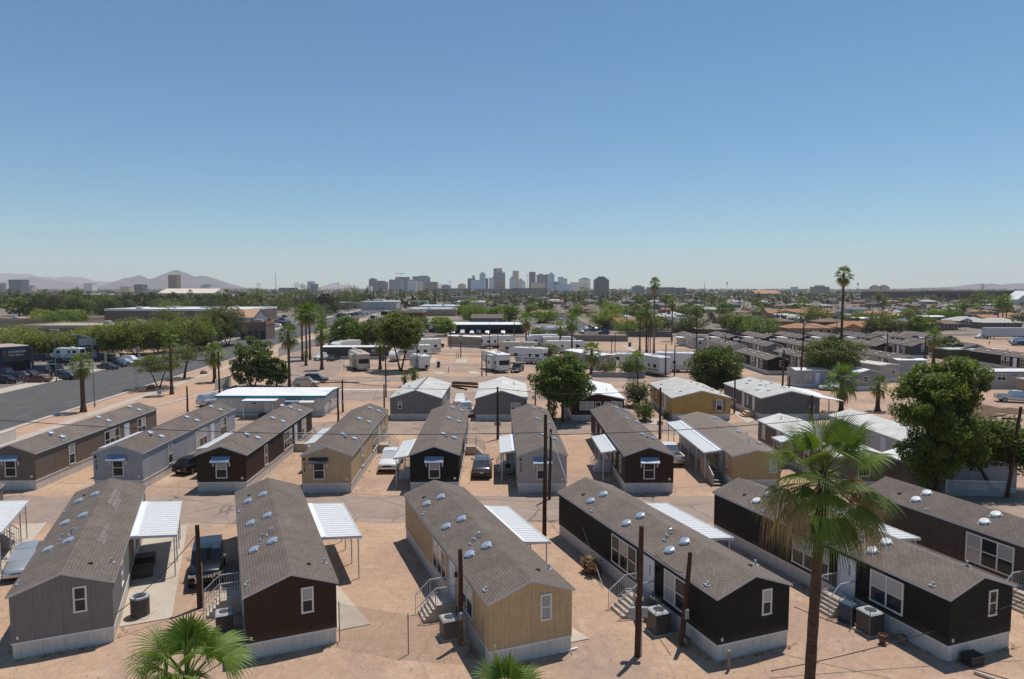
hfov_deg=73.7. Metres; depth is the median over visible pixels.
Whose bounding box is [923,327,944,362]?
palm tree
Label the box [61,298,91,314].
broadleaf tree
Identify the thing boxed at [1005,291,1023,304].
tent hall
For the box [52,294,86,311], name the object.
broadleaf tree
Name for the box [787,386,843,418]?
patio cover
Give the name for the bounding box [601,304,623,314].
broadleaf tree
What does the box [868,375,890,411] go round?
palm tree
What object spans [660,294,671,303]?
broadleaf tree
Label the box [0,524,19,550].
porch steps
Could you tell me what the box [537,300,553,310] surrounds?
broadleaf tree
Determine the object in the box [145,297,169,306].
broadleaf tree
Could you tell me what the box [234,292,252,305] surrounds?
broadleaf tree
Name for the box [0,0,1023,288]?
sky
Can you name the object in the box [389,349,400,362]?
camper van
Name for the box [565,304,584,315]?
broadleaf tree
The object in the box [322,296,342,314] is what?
broadleaf tree
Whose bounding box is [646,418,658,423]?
concrete slab
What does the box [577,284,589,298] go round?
broadleaf tree
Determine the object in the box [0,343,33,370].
car dealer shop
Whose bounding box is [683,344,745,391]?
broadleaf tree
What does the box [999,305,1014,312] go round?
broadleaf tree
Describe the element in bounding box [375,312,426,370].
broadleaf tree
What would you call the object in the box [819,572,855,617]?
porch steps
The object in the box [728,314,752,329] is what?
broadleaf tree
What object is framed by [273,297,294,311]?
broadleaf tree
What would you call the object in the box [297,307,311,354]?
palm tree
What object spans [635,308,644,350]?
palm tree
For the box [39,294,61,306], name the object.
broadleaf tree
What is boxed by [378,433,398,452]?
porch steps
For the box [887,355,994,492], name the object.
broadleaf tree
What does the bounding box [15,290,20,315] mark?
palm tree
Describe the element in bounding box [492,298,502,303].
broadleaf tree
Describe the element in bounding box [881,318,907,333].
broadleaf tree
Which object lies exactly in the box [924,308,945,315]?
broadleaf tree
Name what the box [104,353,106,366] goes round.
feather flag
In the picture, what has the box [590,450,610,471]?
porch steps
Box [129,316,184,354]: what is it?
broadleaf tree
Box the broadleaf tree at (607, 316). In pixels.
[582,307,625,328]
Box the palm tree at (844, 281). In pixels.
[834,266,854,338]
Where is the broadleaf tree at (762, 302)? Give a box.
[754,301,767,306]
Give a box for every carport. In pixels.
[0,500,28,573]
[98,431,142,449]
[129,501,181,575]
[197,432,232,450]
[304,427,330,448]
[308,503,361,577]
[394,438,416,487]
[484,505,550,561]
[499,434,515,481]
[591,434,617,481]
[644,502,733,548]
[666,420,722,480]
[771,435,791,465]
[838,511,920,544]
[932,347,971,358]
[959,348,1001,358]
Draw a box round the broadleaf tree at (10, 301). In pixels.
[2,296,37,315]
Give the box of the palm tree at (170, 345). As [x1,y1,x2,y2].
[160,329,179,394]
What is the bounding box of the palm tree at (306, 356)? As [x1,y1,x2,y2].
[303,351,308,365]
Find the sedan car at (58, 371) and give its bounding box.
[48,369,65,376]
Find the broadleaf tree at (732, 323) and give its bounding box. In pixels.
[726,317,741,329]
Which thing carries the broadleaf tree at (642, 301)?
on the ground
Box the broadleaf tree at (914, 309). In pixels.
[906,307,922,314]
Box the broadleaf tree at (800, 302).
[798,299,805,306]
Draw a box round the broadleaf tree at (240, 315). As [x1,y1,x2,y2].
[211,300,246,344]
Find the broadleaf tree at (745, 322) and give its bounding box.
[730,316,765,330]
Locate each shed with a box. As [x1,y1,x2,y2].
[786,367,835,387]
[832,366,881,390]
[849,360,898,381]
[882,448,953,491]
[887,358,927,375]
[953,368,1023,388]
[1016,377,1023,391]
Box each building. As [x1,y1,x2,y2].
[0,315,103,327]
[14,320,169,340]
[104,306,276,320]
[240,319,274,339]
[329,302,351,309]
[352,302,400,308]
[361,301,399,309]
[390,309,425,320]
[403,301,428,306]
[408,307,458,315]
[409,291,431,293]
[419,304,459,306]
[451,297,472,303]
[455,300,485,308]
[457,295,480,296]
[537,324,567,334]
[861,291,919,300]
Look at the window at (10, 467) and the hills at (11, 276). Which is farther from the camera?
the hills at (11, 276)
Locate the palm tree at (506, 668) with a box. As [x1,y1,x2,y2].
[471,649,546,678]
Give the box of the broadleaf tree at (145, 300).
[121,295,154,307]
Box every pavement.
[0,305,401,432]
[0,307,401,446]
[0,368,106,393]
[155,309,360,356]
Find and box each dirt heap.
[967,411,1006,416]
[973,404,997,410]
[986,407,1023,414]
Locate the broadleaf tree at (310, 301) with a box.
[302,298,320,312]
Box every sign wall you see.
[0,429,15,444]
[215,375,230,389]
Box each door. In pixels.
[124,423,129,436]
[133,539,135,557]
[210,422,214,440]
[264,402,270,412]
[294,423,297,442]
[378,424,379,443]
[449,557,455,601]
[643,553,654,594]
[718,452,721,470]
[742,392,744,406]
[752,396,754,411]
[815,373,819,383]
[837,554,856,596]
[880,436,885,451]
[1013,358,1016,366]
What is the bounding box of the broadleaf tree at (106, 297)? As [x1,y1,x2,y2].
[87,294,122,313]
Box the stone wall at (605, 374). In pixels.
[592,372,644,377]
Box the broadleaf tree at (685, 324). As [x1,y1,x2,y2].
[673,315,701,331]
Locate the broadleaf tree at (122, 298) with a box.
[117,295,131,306]
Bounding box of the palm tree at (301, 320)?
[291,302,310,359]
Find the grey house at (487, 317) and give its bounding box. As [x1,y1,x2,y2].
[471,314,503,321]
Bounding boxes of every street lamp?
[48,329,58,380]
[71,334,95,406]
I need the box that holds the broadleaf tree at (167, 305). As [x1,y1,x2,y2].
[155,301,182,307]
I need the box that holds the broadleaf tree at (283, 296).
[273,294,293,308]
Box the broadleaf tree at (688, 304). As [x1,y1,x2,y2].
[681,302,695,306]
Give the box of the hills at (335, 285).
[319,282,364,288]
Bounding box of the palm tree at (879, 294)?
[875,292,882,309]
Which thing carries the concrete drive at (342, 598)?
on the ground
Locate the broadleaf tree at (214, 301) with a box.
[200,293,229,307]
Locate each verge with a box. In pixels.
[16,319,363,436]
[85,350,162,354]
[105,368,249,411]
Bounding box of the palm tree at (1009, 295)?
[1000,293,1014,318]
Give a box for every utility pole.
[186,386,188,411]
[195,525,203,608]
[217,351,220,393]
[325,380,359,411]
[337,388,338,421]
[383,384,384,407]
[385,347,386,397]
[458,549,464,645]
[481,351,482,375]
[495,387,500,439]
[542,414,546,535]
[544,350,549,410]
[548,429,551,499]
[628,526,647,656]
[650,320,650,352]
[657,387,662,438]
[665,344,666,376]
[671,306,672,344]
[679,552,691,646]
[696,308,697,349]
[733,369,735,412]
[778,350,784,385]
[801,321,805,369]
[809,395,814,420]
[922,336,926,358]
[1001,407,1022,498]
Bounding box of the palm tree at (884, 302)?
[882,297,886,309]
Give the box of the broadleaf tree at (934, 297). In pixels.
[929,294,938,300]
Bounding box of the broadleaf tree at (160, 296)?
[148,292,164,301]
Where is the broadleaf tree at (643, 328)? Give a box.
[636,314,665,330]
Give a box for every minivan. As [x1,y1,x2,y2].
[106,353,119,359]
[195,392,217,405]
[1008,337,1023,342]
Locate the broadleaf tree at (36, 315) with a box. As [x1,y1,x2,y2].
[25,313,53,321]
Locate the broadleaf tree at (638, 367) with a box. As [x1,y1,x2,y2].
[628,349,646,372]
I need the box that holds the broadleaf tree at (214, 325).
[178,310,226,348]
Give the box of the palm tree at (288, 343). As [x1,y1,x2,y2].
[276,322,300,386]
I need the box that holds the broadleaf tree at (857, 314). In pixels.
[850,311,868,316]
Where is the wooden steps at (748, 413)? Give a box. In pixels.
[739,410,754,416]
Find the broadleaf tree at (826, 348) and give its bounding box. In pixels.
[793,335,870,377]
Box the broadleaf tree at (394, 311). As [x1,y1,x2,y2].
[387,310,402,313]
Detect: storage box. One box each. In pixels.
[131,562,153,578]
[134,551,155,565]
[505,473,512,477]
[960,649,985,667]
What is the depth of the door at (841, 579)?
38.42 m
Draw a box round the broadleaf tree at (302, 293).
[289,283,316,310]
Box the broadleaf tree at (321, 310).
[310,304,333,320]
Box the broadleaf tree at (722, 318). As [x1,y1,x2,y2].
[717,312,733,329]
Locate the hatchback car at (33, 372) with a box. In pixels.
[26,370,40,377]
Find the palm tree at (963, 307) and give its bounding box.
[957,297,969,315]
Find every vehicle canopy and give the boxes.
[452,322,489,332]
[490,322,524,333]
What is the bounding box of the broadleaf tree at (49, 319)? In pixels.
[40,315,67,322]
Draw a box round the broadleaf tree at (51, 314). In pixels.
[40,310,61,321]
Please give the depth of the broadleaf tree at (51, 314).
312.97 m
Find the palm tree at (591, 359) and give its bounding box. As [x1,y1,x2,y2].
[583,340,603,373]
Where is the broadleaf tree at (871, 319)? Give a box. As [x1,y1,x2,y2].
[861,311,896,331]
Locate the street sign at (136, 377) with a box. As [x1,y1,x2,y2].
[134,371,138,383]
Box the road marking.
[0,313,364,413]
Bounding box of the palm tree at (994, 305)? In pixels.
[992,296,1005,317]
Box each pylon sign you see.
[77,337,98,356]
[320,294,328,321]
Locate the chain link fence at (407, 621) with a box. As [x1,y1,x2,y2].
[338,602,483,658]
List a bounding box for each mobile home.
[0,402,157,489]
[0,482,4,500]
[5,478,146,659]
[91,402,235,487]
[194,403,312,491]
[214,387,340,418]
[235,478,338,659]
[300,403,388,492]
[323,345,390,358]
[389,376,450,419]
[403,480,574,667]
[408,403,468,489]
[448,335,487,347]
[474,376,527,419]
[510,403,567,492]
[557,477,792,660]
[564,349,616,369]
[566,380,625,420]
[590,403,674,492]
[650,377,731,419]
[678,411,780,488]
[712,477,1016,661]
[723,377,820,419]
[757,413,892,490]
[828,409,920,451]
[866,476,1023,587]
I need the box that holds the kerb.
[153,383,243,406]
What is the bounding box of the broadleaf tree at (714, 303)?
[709,300,716,307]
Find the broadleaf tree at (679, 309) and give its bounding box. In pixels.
[673,304,687,315]
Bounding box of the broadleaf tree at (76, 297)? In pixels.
[55,295,92,312]
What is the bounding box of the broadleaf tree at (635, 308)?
[629,304,645,316]
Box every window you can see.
[4,462,16,476]
[68,443,75,464]
[72,585,87,612]
[104,426,119,444]
[112,461,123,476]
[120,559,123,587]
[137,416,145,431]
[168,442,173,464]
[195,426,207,449]
[215,463,227,477]
[220,416,226,434]
[241,331,245,338]
[254,331,258,338]
[261,331,264,338]
[264,444,267,465]
[284,428,292,450]
[301,417,305,436]
[301,586,313,613]
[313,464,324,479]
[361,445,363,466]
[372,428,377,451]
[382,418,384,437]
[398,401,401,408]
[429,463,439,478]
[432,536,446,583]
[463,576,472,620]
[464,429,465,450]
[511,403,519,409]
[537,464,547,479]
[540,593,551,621]
[580,401,593,409]
[611,533,636,579]
[619,454,620,472]
[643,464,654,478]
[663,568,684,612]
[716,399,722,410]
[750,356,754,364]
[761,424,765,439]
[761,588,772,615]
[769,460,776,472]
[776,431,780,447]
[791,356,795,364]
[791,534,829,579]
[804,450,808,461]
[805,374,810,378]
[858,461,869,476]
[869,568,903,616]
[964,531,1014,577]
[987,589,997,616]
[997,373,1005,380]
[1001,356,1009,364]
[1010,374,1019,376]
[1020,359,1023,366]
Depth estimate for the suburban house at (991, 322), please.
299.58 m
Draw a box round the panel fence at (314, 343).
[279,335,338,356]
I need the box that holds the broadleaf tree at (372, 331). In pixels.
[355,318,381,344]
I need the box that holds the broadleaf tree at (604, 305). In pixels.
[599,300,610,308]
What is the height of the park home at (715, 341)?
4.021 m
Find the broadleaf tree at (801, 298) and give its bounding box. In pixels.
[795,296,811,303]
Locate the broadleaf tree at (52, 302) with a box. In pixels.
[38,296,70,310]
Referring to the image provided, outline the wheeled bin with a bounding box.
[837,599,858,623]
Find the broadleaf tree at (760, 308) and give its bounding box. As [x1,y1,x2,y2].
[754,305,765,316]
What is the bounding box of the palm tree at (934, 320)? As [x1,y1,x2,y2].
[926,318,940,332]
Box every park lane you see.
[3,495,1023,523]
[235,422,922,434]
[266,348,344,386]
[325,376,909,381]
[339,391,649,400]
[342,363,721,366]
[431,350,694,352]
[662,349,694,349]
[926,359,952,360]
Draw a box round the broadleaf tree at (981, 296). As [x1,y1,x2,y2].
[968,291,994,305]
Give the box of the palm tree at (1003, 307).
[995,294,1011,317]
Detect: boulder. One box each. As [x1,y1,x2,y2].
[138,388,146,391]
[146,384,155,388]
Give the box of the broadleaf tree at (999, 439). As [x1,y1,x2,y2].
[960,411,1023,491]
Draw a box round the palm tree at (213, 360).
[202,342,224,381]
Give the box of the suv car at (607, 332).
[598,330,609,334]
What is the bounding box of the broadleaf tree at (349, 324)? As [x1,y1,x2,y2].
[324,315,369,344]
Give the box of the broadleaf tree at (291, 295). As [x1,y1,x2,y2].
[285,292,297,299]
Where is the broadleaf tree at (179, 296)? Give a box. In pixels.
[168,294,192,305]
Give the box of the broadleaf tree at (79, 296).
[62,292,87,306]
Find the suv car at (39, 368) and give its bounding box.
[25,365,52,373]
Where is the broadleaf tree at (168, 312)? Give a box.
[148,308,181,339]
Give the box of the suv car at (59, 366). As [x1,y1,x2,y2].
[45,364,63,369]
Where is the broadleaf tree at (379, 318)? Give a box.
[367,317,384,324]
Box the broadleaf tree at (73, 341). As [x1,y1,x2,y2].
[60,322,114,354]
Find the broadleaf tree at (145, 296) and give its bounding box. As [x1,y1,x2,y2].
[132,292,153,306]
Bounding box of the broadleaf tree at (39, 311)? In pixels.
[27,308,54,316]
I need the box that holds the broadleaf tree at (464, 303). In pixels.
[460,300,470,305]
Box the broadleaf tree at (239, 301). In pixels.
[233,294,260,305]
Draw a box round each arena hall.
[158,289,227,295]
[748,290,780,298]
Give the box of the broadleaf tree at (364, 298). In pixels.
[352,292,368,301]
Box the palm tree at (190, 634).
[120,609,258,678]
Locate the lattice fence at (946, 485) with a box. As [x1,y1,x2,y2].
[940,479,1006,496]
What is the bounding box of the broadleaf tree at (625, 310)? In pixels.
[613,304,630,314]
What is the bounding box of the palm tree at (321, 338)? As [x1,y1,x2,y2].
[312,322,329,369]
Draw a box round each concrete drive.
[0,522,46,582]
[119,525,187,626]
[336,584,370,630]
[571,628,588,642]
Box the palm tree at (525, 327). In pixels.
[518,312,532,340]
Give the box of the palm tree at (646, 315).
[639,302,653,352]
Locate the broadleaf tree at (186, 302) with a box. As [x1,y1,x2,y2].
[168,296,200,305]
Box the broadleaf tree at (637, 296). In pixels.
[633,294,641,303]
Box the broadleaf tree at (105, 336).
[84,321,136,352]
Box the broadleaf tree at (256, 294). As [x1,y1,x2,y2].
[249,283,269,304]
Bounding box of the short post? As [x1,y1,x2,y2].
[727,650,730,670]
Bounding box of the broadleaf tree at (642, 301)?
[636,295,647,304]
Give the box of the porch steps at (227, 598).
[203,572,241,618]
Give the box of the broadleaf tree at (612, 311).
[599,308,624,323]
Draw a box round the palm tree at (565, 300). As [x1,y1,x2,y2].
[562,295,568,308]
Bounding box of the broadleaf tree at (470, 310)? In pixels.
[463,303,486,321]
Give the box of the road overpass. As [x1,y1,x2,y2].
[920,291,1001,301]
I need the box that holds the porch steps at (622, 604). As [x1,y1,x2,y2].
[608,572,653,618]
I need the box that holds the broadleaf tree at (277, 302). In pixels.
[267,298,289,309]
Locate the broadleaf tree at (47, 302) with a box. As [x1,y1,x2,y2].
[33,296,70,312]
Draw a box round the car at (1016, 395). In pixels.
[993,390,1023,401]
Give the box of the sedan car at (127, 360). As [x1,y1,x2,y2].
[117,358,134,363]
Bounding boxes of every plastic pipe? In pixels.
[559,647,577,652]
[973,670,995,678]
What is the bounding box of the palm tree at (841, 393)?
[820,361,861,411]
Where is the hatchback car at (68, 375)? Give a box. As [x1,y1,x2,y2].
[57,371,75,379]
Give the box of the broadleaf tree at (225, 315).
[199,306,237,343]
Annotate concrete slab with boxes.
[430,358,437,362]
[455,359,467,362]
[468,371,480,374]
[623,346,635,351]
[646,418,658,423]
[732,411,757,422]
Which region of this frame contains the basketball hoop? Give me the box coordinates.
[458,335,462,357]
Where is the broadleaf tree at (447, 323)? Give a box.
[435,319,456,335]
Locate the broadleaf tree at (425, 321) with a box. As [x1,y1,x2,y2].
[412,315,428,327]
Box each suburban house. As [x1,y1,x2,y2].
[491,302,505,306]
[531,308,566,317]
[552,300,564,303]
[564,306,593,313]
[586,309,603,315]
[606,317,641,330]
[621,300,634,303]
[627,317,687,325]
[650,303,669,308]
[655,312,676,316]
[659,306,680,312]
[662,311,684,316]
[688,300,704,303]
[701,307,719,312]
[710,310,745,318]
[711,312,754,323]
[719,302,741,307]
[726,299,742,303]
[734,309,756,315]
[760,309,834,318]
[769,315,795,332]
[771,302,789,308]
[772,313,795,318]
[778,323,834,334]
[779,313,805,322]
[810,316,844,324]
[821,299,838,303]
[823,306,840,315]
[825,321,880,333]
[844,305,873,312]
[847,317,865,320]
[849,299,866,303]
[854,303,870,307]
[860,310,896,316]
[862,301,886,306]
[881,304,907,310]
[886,299,899,303]
[891,316,928,330]
[894,302,921,308]
[897,313,945,319]
[913,298,930,301]
[917,300,938,303]
[919,307,951,314]
[923,317,961,330]
[941,314,980,326]
[967,308,994,313]
[968,318,1023,328]
[972,312,1011,318]
[984,306,999,311]
[991,311,1023,320]
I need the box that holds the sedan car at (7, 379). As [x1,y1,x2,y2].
[0,375,19,383]
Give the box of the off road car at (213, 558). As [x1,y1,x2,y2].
[186,534,225,587]
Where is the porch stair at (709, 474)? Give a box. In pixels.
[700,455,723,485]
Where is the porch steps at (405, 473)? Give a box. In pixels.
[397,458,409,478]
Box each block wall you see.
[562,335,627,341]
[627,331,670,336]
[673,328,764,334]
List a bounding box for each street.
[419,334,977,337]
[548,305,608,334]
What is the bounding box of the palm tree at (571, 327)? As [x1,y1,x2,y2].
[564,312,578,348]
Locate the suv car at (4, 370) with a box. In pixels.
[0,367,13,375]
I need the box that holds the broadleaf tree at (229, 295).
[217,293,235,305]
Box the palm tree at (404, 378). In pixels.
[400,372,409,384]
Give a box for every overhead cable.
[0,353,213,373]
[2,420,543,434]
[115,535,195,613]
[219,357,341,381]
[343,381,496,389]
[386,349,547,355]
[499,388,658,393]
[549,431,602,585]
[552,410,892,434]
[588,369,635,373]
[641,356,782,373]
[654,552,682,572]
[771,600,1023,670]
[785,338,923,353]
[794,607,1007,678]
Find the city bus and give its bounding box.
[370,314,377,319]
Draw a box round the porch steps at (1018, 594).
[1006,570,1023,615]
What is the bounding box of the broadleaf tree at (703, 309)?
[693,304,706,315]
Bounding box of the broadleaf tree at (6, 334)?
[0,323,49,352]
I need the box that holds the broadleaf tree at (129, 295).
[116,292,134,304]
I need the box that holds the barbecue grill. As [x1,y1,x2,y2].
[505,463,510,472]
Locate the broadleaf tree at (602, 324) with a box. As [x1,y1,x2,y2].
[593,314,617,329]
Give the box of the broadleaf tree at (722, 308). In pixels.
[715,301,736,323]
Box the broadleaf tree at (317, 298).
[314,293,340,312]
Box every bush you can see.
[548,405,556,418]
[580,554,602,574]
[596,356,618,371]
[618,356,635,371]
[622,378,651,407]
[633,398,654,421]
[662,409,670,418]
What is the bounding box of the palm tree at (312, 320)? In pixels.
[298,301,318,359]
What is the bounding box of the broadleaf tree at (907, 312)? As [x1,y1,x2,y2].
[898,308,916,316]
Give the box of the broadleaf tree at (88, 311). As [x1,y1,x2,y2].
[71,300,101,314]
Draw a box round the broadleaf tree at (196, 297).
[182,295,202,305]
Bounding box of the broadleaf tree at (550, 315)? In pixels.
[531,308,559,323]
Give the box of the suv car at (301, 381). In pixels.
[292,377,319,386]
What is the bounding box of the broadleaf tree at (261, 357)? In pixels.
[227,336,274,386]
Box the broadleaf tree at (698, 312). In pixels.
[682,305,703,319]
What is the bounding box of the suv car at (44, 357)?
[34,353,51,360]
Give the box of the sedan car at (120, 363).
[110,360,128,366]
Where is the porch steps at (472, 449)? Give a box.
[466,435,484,454]
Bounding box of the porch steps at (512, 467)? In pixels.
[496,453,514,471]
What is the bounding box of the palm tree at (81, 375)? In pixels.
[67,352,93,412]
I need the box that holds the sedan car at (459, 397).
[453,393,466,403]
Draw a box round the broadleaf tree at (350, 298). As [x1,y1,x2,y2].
[333,285,363,313]
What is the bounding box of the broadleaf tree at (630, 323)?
[610,318,643,332]
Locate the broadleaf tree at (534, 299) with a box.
[530,297,541,302]
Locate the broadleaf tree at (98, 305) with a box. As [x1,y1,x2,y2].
[91,298,123,317]
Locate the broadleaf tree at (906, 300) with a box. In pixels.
[899,298,912,302]
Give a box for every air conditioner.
[125,591,155,619]
[214,607,234,635]
[437,612,457,642]
[644,604,673,637]
[853,605,886,638]
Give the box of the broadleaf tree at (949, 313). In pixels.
[941,301,965,317]
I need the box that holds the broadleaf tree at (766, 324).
[736,314,781,335]
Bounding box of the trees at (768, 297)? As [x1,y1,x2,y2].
[0,288,1023,328]
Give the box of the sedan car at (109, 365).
[96,362,119,369]
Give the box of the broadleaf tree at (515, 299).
[509,297,519,304]
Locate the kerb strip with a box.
[340,389,648,389]
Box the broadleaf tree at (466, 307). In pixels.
[458,304,475,319]
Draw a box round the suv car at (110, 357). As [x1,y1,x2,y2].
[93,354,114,361]
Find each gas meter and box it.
[462,639,472,656]
[676,632,690,644]
[890,629,908,646]
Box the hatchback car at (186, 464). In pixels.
[172,454,196,473]
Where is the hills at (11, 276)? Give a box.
[0,273,110,285]
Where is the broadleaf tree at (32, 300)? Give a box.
[20,295,46,315]
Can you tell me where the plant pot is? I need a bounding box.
[878,632,887,644]
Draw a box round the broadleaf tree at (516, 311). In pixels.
[501,303,521,321]
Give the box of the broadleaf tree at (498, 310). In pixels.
[486,306,505,318]
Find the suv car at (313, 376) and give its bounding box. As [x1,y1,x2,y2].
[304,373,328,382]
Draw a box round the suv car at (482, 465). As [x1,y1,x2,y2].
[471,454,493,477]
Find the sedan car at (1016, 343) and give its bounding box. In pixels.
[1010,341,1023,345]
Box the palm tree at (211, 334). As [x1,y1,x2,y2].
[205,325,216,356]
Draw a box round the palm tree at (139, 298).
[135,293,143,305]
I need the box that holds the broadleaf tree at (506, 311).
[498,304,515,320]
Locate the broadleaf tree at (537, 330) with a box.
[529,325,551,333]
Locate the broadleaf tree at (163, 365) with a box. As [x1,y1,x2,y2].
[129,353,184,387]
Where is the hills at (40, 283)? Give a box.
[0,277,83,288]
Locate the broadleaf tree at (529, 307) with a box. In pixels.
[521,304,542,315]
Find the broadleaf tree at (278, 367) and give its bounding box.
[259,357,290,386]
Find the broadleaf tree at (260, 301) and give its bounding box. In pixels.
[240,296,264,305]
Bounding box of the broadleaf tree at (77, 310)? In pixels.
[68,309,85,313]
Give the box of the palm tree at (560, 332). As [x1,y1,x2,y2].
[555,321,567,339]
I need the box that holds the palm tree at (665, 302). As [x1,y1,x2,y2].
[662,295,669,310]
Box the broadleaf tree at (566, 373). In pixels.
[527,351,596,420]
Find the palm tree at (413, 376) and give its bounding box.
[409,367,419,380]
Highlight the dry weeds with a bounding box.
[9,436,1019,678]
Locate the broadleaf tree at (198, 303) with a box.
[192,299,220,305]
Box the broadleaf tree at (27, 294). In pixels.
[20,292,31,305]
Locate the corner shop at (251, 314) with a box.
[215,309,267,336]
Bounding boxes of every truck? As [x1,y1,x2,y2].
[47,357,74,365]
[312,352,329,359]
[377,447,403,471]
[458,401,473,415]
[510,363,523,372]
[662,442,684,464]
[974,333,989,338]
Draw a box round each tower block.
[0,283,6,292]
[8,280,29,293]
[29,285,35,293]
[83,283,96,292]
[120,286,133,291]
[134,284,147,292]
[168,275,180,288]
[200,284,213,288]
[279,288,297,291]
[307,281,314,288]
[311,284,318,291]
[369,278,376,290]
[377,281,385,290]
[389,280,402,290]
[395,277,409,291]
[407,280,416,290]
[412,276,418,280]
[417,281,421,290]
[419,276,428,290]
[425,282,437,289]
[429,288,471,292]
[442,284,450,287]
[458,283,465,287]
[467,278,474,287]
[471,280,484,289]
[474,289,511,293]
[480,272,485,288]
[485,278,487,288]
[489,278,493,288]
[495,271,504,288]
[496,280,504,288]
[509,276,514,288]
[512,288,547,295]
[513,271,518,287]
[518,278,522,287]
[521,281,525,287]
[529,272,535,287]
[531,282,544,287]
[536,274,544,281]
[545,274,547,289]
[548,272,553,291]
[555,284,569,291]
[558,277,562,283]
[570,282,579,290]
[579,278,589,290]
[593,276,608,296]
[631,285,644,292]
[646,287,674,293]
[674,288,685,293]
[810,285,828,292]
[869,285,879,290]
[879,285,889,290]
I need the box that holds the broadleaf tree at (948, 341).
[928,336,963,357]
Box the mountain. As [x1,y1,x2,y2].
[65,270,248,289]
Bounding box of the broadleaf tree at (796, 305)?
[790,303,800,308]
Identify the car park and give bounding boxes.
[0,363,99,388]
[2,337,225,349]
[271,317,319,327]
[346,324,578,334]
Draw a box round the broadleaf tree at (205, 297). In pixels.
[192,294,216,305]
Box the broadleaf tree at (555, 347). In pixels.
[542,343,562,356]
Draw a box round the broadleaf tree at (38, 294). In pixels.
[22,292,48,311]
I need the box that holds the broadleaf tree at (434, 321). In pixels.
[428,316,452,331]
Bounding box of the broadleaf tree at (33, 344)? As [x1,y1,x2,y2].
[19,334,63,354]
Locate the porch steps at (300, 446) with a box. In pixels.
[295,432,312,451]
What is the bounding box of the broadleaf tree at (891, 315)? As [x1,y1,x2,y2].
[883,312,905,318]
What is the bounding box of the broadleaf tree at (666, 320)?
[655,315,674,329]
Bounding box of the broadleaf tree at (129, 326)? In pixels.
[104,315,163,354]
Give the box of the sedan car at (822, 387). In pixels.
[818,382,845,390]
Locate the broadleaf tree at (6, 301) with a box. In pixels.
[0,297,17,308]
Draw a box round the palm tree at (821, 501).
[750,406,906,678]
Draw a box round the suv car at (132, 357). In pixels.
[120,355,139,360]
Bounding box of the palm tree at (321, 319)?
[316,312,327,331]
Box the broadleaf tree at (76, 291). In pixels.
[69,287,85,296]
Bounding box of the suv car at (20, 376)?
[5,371,26,379]
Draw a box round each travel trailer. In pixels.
[330,339,360,344]
[348,347,369,369]
[396,344,431,359]
[410,353,429,368]
[419,338,440,351]
[481,334,515,347]
[482,350,510,371]
[499,341,536,352]
[508,346,547,363]
[527,333,557,347]
[542,336,575,345]
[546,339,585,353]
[612,352,632,365]
[633,353,670,374]
[655,351,705,371]
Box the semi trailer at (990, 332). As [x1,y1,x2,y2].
[982,327,1023,338]
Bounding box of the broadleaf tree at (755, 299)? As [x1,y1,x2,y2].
[751,297,760,305]
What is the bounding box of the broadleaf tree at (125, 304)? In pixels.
[99,298,142,319]
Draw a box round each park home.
[674,331,707,348]
[707,337,746,354]
[708,331,742,342]
[735,347,788,374]
[740,337,782,353]
[741,331,777,341]
[773,331,810,340]
[773,337,811,351]
[773,347,825,366]
[805,337,854,345]
[806,331,848,338]
[838,331,884,340]
[843,352,881,361]
[844,337,892,352]
[857,347,916,362]
[870,331,919,339]
[870,337,928,357]
[903,331,957,340]
[903,337,961,357]
[929,338,984,347]
[970,347,1023,367]
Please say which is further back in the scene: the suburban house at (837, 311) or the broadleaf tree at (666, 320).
the suburban house at (837, 311)
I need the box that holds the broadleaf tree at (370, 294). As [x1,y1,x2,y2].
[360,291,372,298]
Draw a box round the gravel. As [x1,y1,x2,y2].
[0,439,1023,678]
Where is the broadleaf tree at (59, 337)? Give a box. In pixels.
[34,329,83,353]
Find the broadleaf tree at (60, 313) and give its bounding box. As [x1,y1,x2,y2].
[55,310,79,320]
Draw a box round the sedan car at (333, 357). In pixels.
[326,354,339,360]
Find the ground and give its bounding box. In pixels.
[0,289,1023,678]
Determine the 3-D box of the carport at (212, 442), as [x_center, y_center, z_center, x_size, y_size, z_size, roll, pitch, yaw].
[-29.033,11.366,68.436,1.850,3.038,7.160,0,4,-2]
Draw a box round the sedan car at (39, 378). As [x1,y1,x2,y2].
[21,375,52,382]
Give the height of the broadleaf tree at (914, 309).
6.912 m
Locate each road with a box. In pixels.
[0,297,416,430]
[34,357,145,362]
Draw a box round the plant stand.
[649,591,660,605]
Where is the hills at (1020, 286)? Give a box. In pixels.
[906,283,1023,289]
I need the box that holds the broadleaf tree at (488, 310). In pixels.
[483,307,506,321]
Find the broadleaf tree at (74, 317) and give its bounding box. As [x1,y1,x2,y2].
[61,310,89,320]
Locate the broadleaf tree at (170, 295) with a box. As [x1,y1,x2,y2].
[163,292,175,303]
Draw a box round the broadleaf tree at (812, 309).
[798,303,832,322]
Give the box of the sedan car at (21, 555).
[1,540,41,579]
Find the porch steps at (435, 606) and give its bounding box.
[415,576,455,622]
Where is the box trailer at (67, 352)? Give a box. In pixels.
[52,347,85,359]
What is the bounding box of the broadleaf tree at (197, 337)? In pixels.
[165,311,218,350]
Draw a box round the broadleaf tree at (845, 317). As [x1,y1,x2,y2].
[838,315,860,320]
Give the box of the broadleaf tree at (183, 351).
[164,343,203,378]
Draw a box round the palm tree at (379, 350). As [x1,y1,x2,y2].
[373,339,383,368]
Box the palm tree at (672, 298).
[667,296,677,340]
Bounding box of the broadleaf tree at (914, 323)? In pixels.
[904,315,929,332]
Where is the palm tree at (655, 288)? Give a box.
[649,276,661,353]
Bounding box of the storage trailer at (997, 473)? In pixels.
[908,448,1019,492]
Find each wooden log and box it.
[452,382,477,384]
[452,384,478,387]
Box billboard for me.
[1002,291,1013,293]

